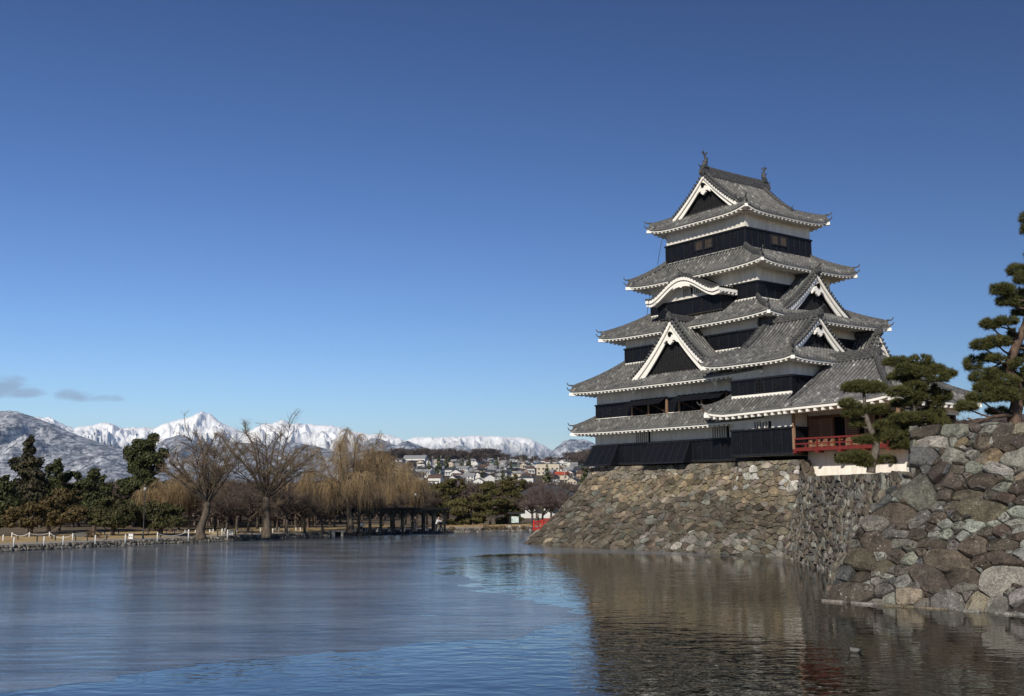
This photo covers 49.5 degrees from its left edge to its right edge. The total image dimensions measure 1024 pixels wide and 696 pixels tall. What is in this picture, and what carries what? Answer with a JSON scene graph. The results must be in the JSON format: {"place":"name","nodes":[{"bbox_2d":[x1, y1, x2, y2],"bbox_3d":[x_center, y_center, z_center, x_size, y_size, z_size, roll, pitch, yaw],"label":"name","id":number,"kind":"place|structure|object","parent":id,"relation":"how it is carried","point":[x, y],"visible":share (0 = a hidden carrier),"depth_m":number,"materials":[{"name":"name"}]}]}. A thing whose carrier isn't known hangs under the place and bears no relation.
{"place":"outdoors","nodes":[
{"label":"outdoors","id":0,"kind":"place"},
{"bbox_2d":[0,411,194,483],"bbox_3d":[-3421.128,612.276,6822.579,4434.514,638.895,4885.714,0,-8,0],"label":"wooded mountain","id":1,"kind":"structure","parent":0,"point":[74,452],"depth_m":6765.48,"materials":[{"name":"snow"}]},
{"bbox_2d":[154,435,346,483],"bbox_3d":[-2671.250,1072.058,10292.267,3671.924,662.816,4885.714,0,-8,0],"label":"slopes","id":2,"kind":"structure","parent":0,"point":[169,442],"depth_m":10702.00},
{"bbox_2d":[0,526,539,544],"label":"bank path","id":3,"kind":"structure","parent":0,"point":[67,541],"depth_m":95.27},
{"bbox_2d":[142,486,146,538],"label":"lamp post","id":4,"kind":"object","parent":3,"relation":"on","point":[145,488],"visible":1,"depth_m":91.98,"materials":[{"name":"metal"}]},
{"bbox_2d":[259,483,313,532],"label":"bare tree","id":5,"kind":"object","parent":3,"relation":"on","point":[286,513],"visible":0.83,"depth_m":106.33,"materials":[{"name":"brown plant"}]},
{"bbox_2d":[283,484,323,531],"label":"bare tree","id":6,"kind":"object","parent":3,"relation":"on","point":[304,517],"visible":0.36,"depth_m":110.49,"materials":[{"name":"brown plant"}]},
{"bbox_2d":[351,494,385,529],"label":"bare tree","id":7,"kind":"object","parent":3,"relation":"on","point":[369,505],"visible":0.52,"depth_m":116.33,"materials":[{"name":"brown plant"}]},
{"bbox_2d":[374,491,414,528],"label":"bare tree","id":8,"kind":"object","parent":3,"relation":"on","point":[402,502],"visible":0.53,"depth_m":120.72,"materials":[{"name":"brown plant"}]},
{"bbox_2d":[507,512,522,527],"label":"notice board","id":9,"kind":"object","parent":3,"relation":"on","point":[514,519],"visible":0.79,"depth_m":129.60,"materials":[{"name":"white wood"}]},
{"bbox_2d":[0,523,540,542],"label":"dry lawn","id":10,"kind":"structure","parent":0,"point":[33,538],"depth_m":104.97,"materials":[{"name":"beige plant"}]},
{"bbox_2d":[0,473,22,527],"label":"pine tree","id":11,"kind":"object","parent":10,"relation":"on","point":[8,496],"visible":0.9,"depth_m":96.72,"materials":[{"name":"green plant"}]},
{"bbox_2d":[0,501,53,536],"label":"pine tree","id":12,"kind":"object","parent":10,"relation":"on","point":[11,516],"visible":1,"depth_m":94.69,"materials":[{"name":"green plant"}]},
{"bbox_2d":[38,487,88,535],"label":"pine tree","id":13,"kind":"object","parent":10,"relation":"on","point":[69,509],"visible":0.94,"depth_m":95.36,"materials":[{"name":"green plant"}]},
{"bbox_2d":[73,532,91,536],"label":"boulder","id":14,"kind":"object","parent":10,"relation":"on","point":[80,534],"visible":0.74,"depth_m":91.65,"materials":[{"name":"stone"}]},
{"bbox_2d":[83,529,101,537],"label":"clipped shrub","id":15,"kind":"object","parent":10,"relation":"on","point":[94,533],"visible":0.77,"depth_m":91.61,"materials":[{"name":"green plant"}]},
{"bbox_2d":[84,494,138,535],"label":"evergreen tree","id":16,"kind":"object","parent":10,"relation":"on","point":[111,512],"visible":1,"depth_m":95.43,"materials":[{"name":"green plant"}]},
{"bbox_2d":[116,432,169,531],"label":"pine tree","id":17,"kind":"object","parent":10,"relation":"on","point":[143,456],"visible":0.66,"depth_m":110.56,"materials":[{"name":"green plant"}]},
{"bbox_2d":[134,500,188,534],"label":"evergreen tree","id":18,"kind":"object","parent":10,"relation":"on","point":[163,515],"visible":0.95,"depth_m":97.01,"materials":[{"name":"green plant"}]},
{"bbox_2d":[129,469,224,531],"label":"willow tree","id":19,"kind":"object","parent":10,"relation":"on","point":[163,494],"visible":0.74,"depth_m":105.45,"materials":[{"name":"brown plant"}]},
{"bbox_2d":[161,473,203,531],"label":"bare tree","id":20,"kind":"object","parent":10,"relation":"on","point":[191,509],"visible":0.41,"depth_m":108.38,"materials":[{"name":"brown plant"}]},
{"bbox_2d":[198,485,241,530],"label":"bare tree","id":21,"kind":"object","parent":10,"relation":"on","point":[229,515],"visible":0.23,"depth_m":112.96,"materials":[{"name":"brown plant"}]},
{"bbox_2d":[196,488,247,532],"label":"bare tree","id":22,"kind":"object","parent":10,"relation":"on","point":[224,503],"visible":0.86,"depth_m":103.31,"materials":[{"name":"brown plant"}]},
{"bbox_2d":[212,476,259,529],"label":"bare tree","id":23,"kind":"object","parent":10,"relation":"on","point":[243,488],"visible":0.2,"depth_m":118.59,"materials":[{"name":"brown plant"}]},
{"bbox_2d":[229,486,276,531],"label":"bare tree","id":24,"kind":"object","parent":10,"relation":"on","point":[250,500],"visible":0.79,"depth_m":106.70,"materials":[{"name":"brown plant"}]},
{"bbox_2d":[235,476,290,528],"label":"bare tree","id":25,"kind":"object","parent":10,"relation":"on","point":[257,522],"visible":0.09,"depth_m":122.61,"materials":[{"name":"brown plant"}]},
{"bbox_2d":[255,488,299,529],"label":"bare tree","id":26,"kind":"object","parent":10,"relation":"on","point":[272,514],"visible":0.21,"depth_m":114.41,"materials":[{"name":"brown plant"}]},
{"bbox_2d":[276,477,318,527],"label":"bare tree","id":27,"kind":"object","parent":10,"relation":"on","point":[295,521],"visible":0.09,"depth_m":124.46,"materials":[{"name":"brown plant"}]},
{"bbox_2d":[292,480,343,528],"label":"bare tree","id":28,"kind":"object","parent":10,"relation":"on","point":[315,525],"visible":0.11,"depth_m":118.54,"materials":[{"name":"brown plant"}]},
{"bbox_2d":[318,505,342,526],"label":"bare tree","id":29,"kind":"object","parent":10,"relation":"on","point":[329,520],"visible":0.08,"depth_m":126.37,"materials":[{"name":"brown plant"}]},
{"bbox_2d":[317,489,361,526],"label":"bare tree","id":30,"kind":"object","parent":10,"relation":"on","point":[335,514],"visible":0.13,"depth_m":124.47,"materials":[{"name":"brown plant"}]},
{"bbox_2d":[352,484,386,526],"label":"bare tree","id":31,"kind":"object","parent":10,"relation":"on","point":[367,498],"visible":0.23,"depth_m":126.45,"materials":[{"name":"brown plant"}]},
{"bbox_2d":[369,488,395,525],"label":"bare tree","id":32,"kind":"object","parent":10,"relation":"on","point":[385,501],"visible":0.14,"depth_m":130.41,"materials":[{"name":"brown plant"}]},
{"bbox_2d":[372,460,432,515],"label":"willow tree","id":33,"kind":"object","parent":10,"relation":"on","point":[418,484],"visible":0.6,"depth_m":125.77,"materials":[{"name":"brown plant"}]},
{"bbox_2d":[389,494,428,525],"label":"bare tree","id":34,"kind":"object","parent":10,"relation":"on","point":[405,523],"visible":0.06,"depth_m":134.31,"materials":[{"name":"brown plant"}]},
{"bbox_2d":[397,485,442,525],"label":"bare tree","id":35,"kind":"object","parent":10,"relation":"on","point":[421,503],"visible":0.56,"depth_m":126.33,"materials":[{"name":"brown plant"}]},
{"bbox_2d":[423,486,445,524],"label":"bare tree","id":36,"kind":"object","parent":10,"relation":"on","point":[438,499],"visible":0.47,"depth_m":138.19,"materials":[{"name":"brown plant"}]},
{"bbox_2d":[425,478,467,524],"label":"pine tree","id":37,"kind":"object","parent":10,"relation":"on","point":[448,487],"visible":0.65,"depth_m":140.13,"materials":[{"name":"green plant"}]},
{"bbox_2d":[443,499,492,524],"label":"pine tree","id":38,"kind":"object","parent":10,"relation":"on","point":[462,508],"visible":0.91,"depth_m":133.94,"materials":[{"name":"green plant"}]},
{"bbox_2d":[467,480,507,524],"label":"pine tree","id":39,"kind":"object","parent":10,"relation":"on","point":[489,488],"visible":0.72,"depth_m":138.32,"materials":[{"name":"green plant"}]},
{"bbox_2d":[493,473,526,523],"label":"pine tree","id":40,"kind":"object","parent":10,"relation":"on","point":[510,490],"visible":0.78,"depth_m":142.34,"materials":[{"name":"green plant"}]},
{"bbox_2d":[506,482,554,524],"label":"bare tree","id":41,"kind":"object","parent":10,"relation":"on","point":[530,502],"visible":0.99,"depth_m":134.40,"materials":[{"name":"brown plant"}]},
{"bbox_2d":[531,489,564,520],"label":"bare tree","id":42,"kind":"object","parent":10,"relation":"on","point":[547,509],"visible":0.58,"depth_m":138.42,"materials":[{"name":"brown plant"}]},
{"bbox_2d":[528,483,568,517],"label":"bare tree","id":43,"kind":"object","parent":10,"relation":"on","point":[558,503],"visible":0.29,"depth_m":144.29,"materials":[{"name":"brown plant"}]},
{"bbox_2d":[555,481,578,507],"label":"bare tree","id":44,"kind":"object","parent":10,"relation":"on","point":[561,493],"visible":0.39,"depth_m":147.86,"materials":[{"name":"brown plant"}]},
{"bbox_2d":[0,518,546,534],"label":"park ground","id":45,"kind":"structure","parent":0,"point":[65,528],"depth_m":132.02,"materials":[{"name":"soil"}]},
{"bbox_2d":[4,434,48,532],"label":"conifer tree","id":46,"kind":"object","parent":45,"relation":"on","point":[25,464],"visible":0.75,"depth_m":104.84,"materials":[{"name":"green plant"}]},
{"bbox_2d":[37,458,86,531],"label":"pine tree","id":47,"kind":"object","parent":45,"relation":"on","point":[60,477],"visible":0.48,"depth_m":110.81,"materials":[{"name":"green plant"}]},
{"bbox_2d":[73,468,113,531],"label":"pine tree","id":48,"kind":"object","parent":45,"relation":"on","point":[93,496],"visible":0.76,"depth_m":108.72,"materials":[{"name":"green plant"}]},
{"bbox_2d":[519,486,547,520],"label":"bare tree","id":49,"kind":"object","parent":45,"relation":"on","point":[530,490],"visible":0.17,"depth_m":158.38,"materials":[{"name":"brown plant"}]},
{"bbox_2d":[35,411,552,458],"bbox_3d":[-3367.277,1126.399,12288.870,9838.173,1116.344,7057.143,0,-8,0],"label":"snowy mountain range","id":50,"kind":"structure","parent":0,"point":[110,434],"depth_m":13049.43,"materials":[{"name":"snow"}]},
{"bbox_2d":[325,438,488,478],"bbox_3d":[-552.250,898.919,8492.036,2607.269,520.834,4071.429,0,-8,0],"label":"wooded foothills","id":51,"kind":"structure","parent":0,"point":[407,445],"depth_m":9276.91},
{"bbox_2d":[0,527,1023,695],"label":"moat water","id":52,"kind":"structure","parent":0,"point":[677,625],"depth_m":27.16,"materials":[{"name":"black liquid"}]},
{"bbox_2d":[0,527,535,551],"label":"bank revetment","id":53,"kind":"object","parent":52,"relation":"in","point":[37,546],"visible":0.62,"depth_m":96.42,"materials":[{"name":"stone"}]},
{"bbox_2d":[154,410,254,540],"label":"bare tree","id":54,"kind":"object","parent":53,"relation":"on","point":[216,477],"visible":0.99,"depth_m":93.69,"materials":[{"name":"brown plant"}]},
{"bbox_2d":[210,408,334,537],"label":"bare tree","id":55,"kind":"object","parent":53,"relation":"on","point":[266,491],"visible":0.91,"depth_m":97.87,"materials":[{"name":"brown plant"}]},
{"bbox_2d":[298,492,344,533],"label":"bare tree","id":56,"kind":"object","parent":53,"relation":"on","point":[331,507],"visible":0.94,"depth_m":108.71,"materials":[{"name":"brown plant"}]},
{"bbox_2d":[329,531,343,536],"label":"culvert","id":57,"kind":"object","parent":53,"relation":"attached to","point":[336,533],"visible":0.73,"depth_m":110.44,"materials":[{"name":"grey concrete"}]},
{"bbox_2d":[279,428,416,533],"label":"willow tree","id":58,"kind":"object","parent":53,"relation":"on","point":[361,483],"visible":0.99,"depth_m":109.50,"materials":[{"name":"brown plant"}]},
{"bbox_2d":[341,507,451,532],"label":"pergola","id":59,"kind":"object","parent":53,"relation":"on","point":[413,513],"visible":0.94,"depth_m":114.40,"materials":[{"name":"brown wood"}]},
{"bbox_2d":[0,531,737,691],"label":"ice sheet","id":60,"kind":"object","parent":52,"relation":"on","point":[90,614],"visible":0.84,"depth_m":39.61,"materials":[{"name":"ice"}]},
{"bbox_2d":[533,518,549,530],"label":"red bridge","id":61,"kind":"structure","parent":52,"relation":"in","point":[542,522],"depth_m":118.64,"materials":[{"name":"paint"}]},
{"bbox_2d":[522,460,816,556],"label":"castle stone base","id":62,"kind":"object","parent":52,"relation":"in","point":[738,508],"visible":0.92,"depth_m":80.93,"materials":[{"name":"stone"}]},
{"bbox_2d":[567,151,893,466],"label":"keep tower","id":63,"kind":"structure","parent":62,"relation":"on","point":[734,266],"depth_m":87.24,"materials":[{"name":"paint"}]},
{"bbox_2d":[636,432,649,442],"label":"window","id":64,"kind":"structure","parent":63,"relation":"in","point":[640,436],"depth_m":87.86,"materials":[{"name":"paint"}]},
{"bbox_2d":[683,288,692,295],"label":"window","id":65,"kind":"structure","parent":63,"relation":"in","point":[688,291],"depth_m":88.23,"materials":[{"name":"paint"}]},
{"bbox_2d":[694,239,702,251],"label":"window","id":66,"kind":"structure","parent":63,"relation":"in","point":[698,245],"depth_m":90.27,"materials":[{"name":"brown wood"}]},
{"bbox_2d":[703,237,712,249],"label":"window","id":67,"kind":"structure","parent":63,"relation":"in","point":[707,241],"depth_m":89.40,"materials":[{"name":"brown wood"}]},
{"bbox_2d":[712,426,728,437],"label":"window","id":68,"kind":"structure","parent":63,"relation":"in","point":[718,432],"depth_m":81.18,"materials":[{"name":"paint"}]},
{"bbox_2d":[697,304,852,457],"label":"corner turret","id":69,"kind":"object","parent":63,"relation":"attached to","point":[789,353],"visible":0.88,"depth_m":76.81,"materials":[{"name":"tile"}]},
{"bbox_2d":[754,379,764,393],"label":"bell window","id":70,"kind":"structure","parent":69,"relation":"in","point":[759,384],"depth_m":76.79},
{"bbox_2d":[754,421,770,428],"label":"window","id":71,"kind":"structure","parent":69,"relation":"in","point":[766,424],"depth_m":76.34,"materials":[{"name":"paint"}]},
{"bbox_2d":[771,234,778,245],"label":"window","id":72,"kind":"structure","parent":63,"relation":"in","point":[775,242],"depth_m":88.32,"materials":[{"name":"brown wood"}]},
{"bbox_2d":[779,236,787,247],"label":"window","id":73,"kind":"structure","parent":63,"relation":"in","point":[782,240],"depth_m":88.86,"materials":[{"name":"brown wood"}]},
{"bbox_2d":[738,555,826,571],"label":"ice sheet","id":74,"kind":"object","parent":52,"relation":"on","point":[777,560],"visible":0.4,"depth_m":66.20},
{"bbox_2d":[782,471,914,596],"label":"moat wall","id":75,"kind":"structure","parent":52,"relation":"in","point":[830,513],"depth_m":56.65,"materials":[{"name":"stone"}]},
{"bbox_2d":[844,642,863,652],"bbox_3d":[8.335,7.311,27.035,0.467,0.247,0.172,-6,-10,36],"label":"duck","id":76,"kind":"object","parent":52,"relation":"on","point":[854,649],"visible":1,"depth_m":26.97},
{"bbox_2d":[821,422,1023,615],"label":"bastion wall","id":77,"kind":"structure","parent":52,"relation":"in","point":[943,529],"depth_m":39.81,"materials":[{"name":"stone"}]},
{"bbox_2d":[951,209,1023,424],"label":"pine tree","id":78,"kind":"object","parent":77,"relation":"on","point":[997,388],"visible":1,"depth_m":48.34,"materials":[{"name":"green plant"}]},
{"bbox_2d":[0,0,1023,449],"label":"sky","id":79,"kind":"structure","parent":0,"point":[402,219],"materials":[{"name":"blue"}]},
{"bbox_2d":[15,414,1023,523],"bbox_3d":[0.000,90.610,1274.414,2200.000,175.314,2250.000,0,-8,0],"label":"hillside","id":80,"kind":"structure","parent":0,"point":[538,478],"depth_m":225.19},
{"bbox_2d":[2,479,579,527],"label":"park wood","id":81,"kind":"object","parent":80,"relation":"on","point":[470,490],"visible":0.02,"depth_m":145.03,"materials":[{"name":"plant"}]},
{"bbox_2d":[404,455,428,462],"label":"building","id":82,"kind":"structure","parent":80,"relation":"on","point":[416,457],"depth_m":1190.44,"materials":[{"name":"white concrete"}]},
{"bbox_2d":[423,469,434,477],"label":"house","id":83,"kind":"structure","parent":80,"relation":"on","point":[430,471],"depth_m":647.37,"materials":[{"name":"white concrete"}]},
{"bbox_2d":[427,475,443,483],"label":"house","id":84,"kind":"structure","parent":80,"relation":"on","point":[435,479],"depth_m":539.64,"materials":[{"name":"white concrete"}]},
{"bbox_2d":[434,455,443,474],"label":"conifer tree","id":85,"kind":"object","parent":80,"relation":"on","point":[438,465],"visible":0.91,"depth_m":660.00,"materials":[{"name":"green plant"}]},
{"bbox_2d":[445,467,454,475],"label":"house","id":86,"kind":"structure","parent":80,"relation":"on","point":[448,470],"depth_m":702.36,"materials":[{"name":"white concrete"}]},
{"bbox_2d":[460,466,472,472],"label":"house","id":87,"kind":"structure","parent":80,"relation":"on","point":[466,469],"depth_m":792.27,"materials":[{"name":"white concrete"}]},
{"bbox_2d":[463,473,475,482],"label":"house","id":88,"kind":"structure","parent":80,"relation":"on","point":[471,476],"depth_m":564.13,"materials":[{"name":"white concrete"}]},
{"bbox_2d":[356,447,608,466],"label":"ridge wood","id":89,"kind":"object","parent":80,"relation":"on","point":[482,454],"visible":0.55,"depth_m":1401.27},
{"bbox_2d":[481,474,494,481],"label":"house","id":90,"kind":"structure","parent":80,"relation":"on","point":[487,477],"depth_m":554.12,"materials":[{"name":"white concrete"}]},
{"bbox_2d":[495,470,512,479],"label":"house","id":91,"kind":"structure","parent":80,"relation":"on","point":[506,472],"depth_m":607.51,"materials":[{"name":"white concrete"}]},
{"bbox_2d":[510,470,525,480],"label":"house","id":92,"kind":"structure","parent":80,"relation":"on","point":[519,472],"depth_m":593.90,"materials":[{"name":"white concrete"}]},
{"bbox_2d":[519,474,532,482],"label":"house","id":93,"kind":"structure","parent":80,"relation":"on","point":[528,478],"depth_m":521.44,"materials":[{"name":"white concrete"}]},
{"bbox_2d":[523,466,534,473],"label":"house","id":94,"kind":"structure","parent":80,"relation":"on","point":[531,469],"depth_m":833.33,"materials":[{"name":"white concrete"}]},
{"bbox_2d":[519,486,574,517],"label":"building","id":95,"kind":"structure","parent":80,"relation":"on","point":[526,514],"depth_m":193.94,"materials":[{"name":"white concrete"}]},
{"bbox_2d":[542,464,551,482],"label":"conifer tree","id":96,"kind":"object","parent":80,"relation":"on","point":[547,476],"visible":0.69,"depth_m":482.88,"materials":[{"name":"green plant"}]},
{"bbox_2d":[536,463,559,474],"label":"building","id":97,"kind":"structure","parent":80,"relation":"on","point":[541,467],"depth_m":731.64,"materials":[{"name":"paint"}]},
{"bbox_2d":[555,472,569,479],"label":"building","id":98,"kind":"structure","parent":80,"relation":"on","point":[560,475],"depth_m":613.52,"materials":[{"name":"white concrete"}]},
{"bbox_2d":[562,467,576,471],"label":"house","id":99,"kind":"structure","parent":80,"relation":"on","point":[570,468],"depth_m":688.07,"materials":[{"name":"grey concrete"}]},
{"bbox_2d":[566,478,580,484],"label":"house","id":100,"kind":"structure","parent":80,"relation":"on","point":[572,480],"depth_m":497.46,"materials":[{"name":"white concrete"}]},
{"bbox_2d":[576,471,585,479],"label":"house","id":101,"kind":"structure","parent":80,"relation":"on","point":[578,475],"depth_m":597.98,"materials":[{"name":"beige concrete"}]},
{"bbox_2d":[577,466,588,484],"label":"conifer tree","id":102,"kind":"object","parent":80,"relation":"on","point":[585,470],"visible":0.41,"depth_m":423.23,"materials":[{"name":"green plant"}]},
{"bbox_2d":[541,439,594,459],"bbox_3d":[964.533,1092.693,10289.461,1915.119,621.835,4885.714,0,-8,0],"label":"broad snowy peak","id":103,"kind":"structure","parent":0,"point":[572,445],"depth_m":11119.12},
{"bbox_2d":[950,409,984,424],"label":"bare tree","id":104,"kind":"object","parent":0,"point":[962,419],"visible":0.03,"depth_m":66.60,"materials":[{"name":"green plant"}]},
{"bbox_3d":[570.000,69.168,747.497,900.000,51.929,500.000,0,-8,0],"label":"far hill","id":105,"kind":"structure","parent":0,"visible":0},
{"bbox_2d":[956,418,1023,423],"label":"wood","id":106,"kind":"object","parent":105,"relation":"on","point":[989,420],"visible":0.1,"depth_m":747.11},
{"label":"castle ground","id":107,"kind":"structure","parent":0,"visible":0},
{"bbox_2d":[832,378,898,472],"bbox_3d":[18.453,4.010,58.061,3.561,5.036,2.233,0,-8,0],"label":"pine tree","id":108,"kind":"object","parent":107,"relation":"on","point":[864,458],"visible":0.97,"depth_m":57.76,"materials":[{"name":"green plant"}]},
{"bbox_2d":[780,343,981,475],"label":"moon viewing pavilion","id":109,"kind":"structure","parent":107,"relation":"on","point":[817,396],"depth_m":72.80,"materials":[{"name":"tile"}]},
{"bbox_2d":[870,353,958,466],"bbox_3d":[19.652,3.007,54.089,4.414,5.713,2.820,0,-8,0],"label":"pine tree","id":110,"kind":"object","parent":107,"relation":"on","point":[910,372],"visible":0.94,"depth_m":53.74,"materials":[{"name":"green plant"}]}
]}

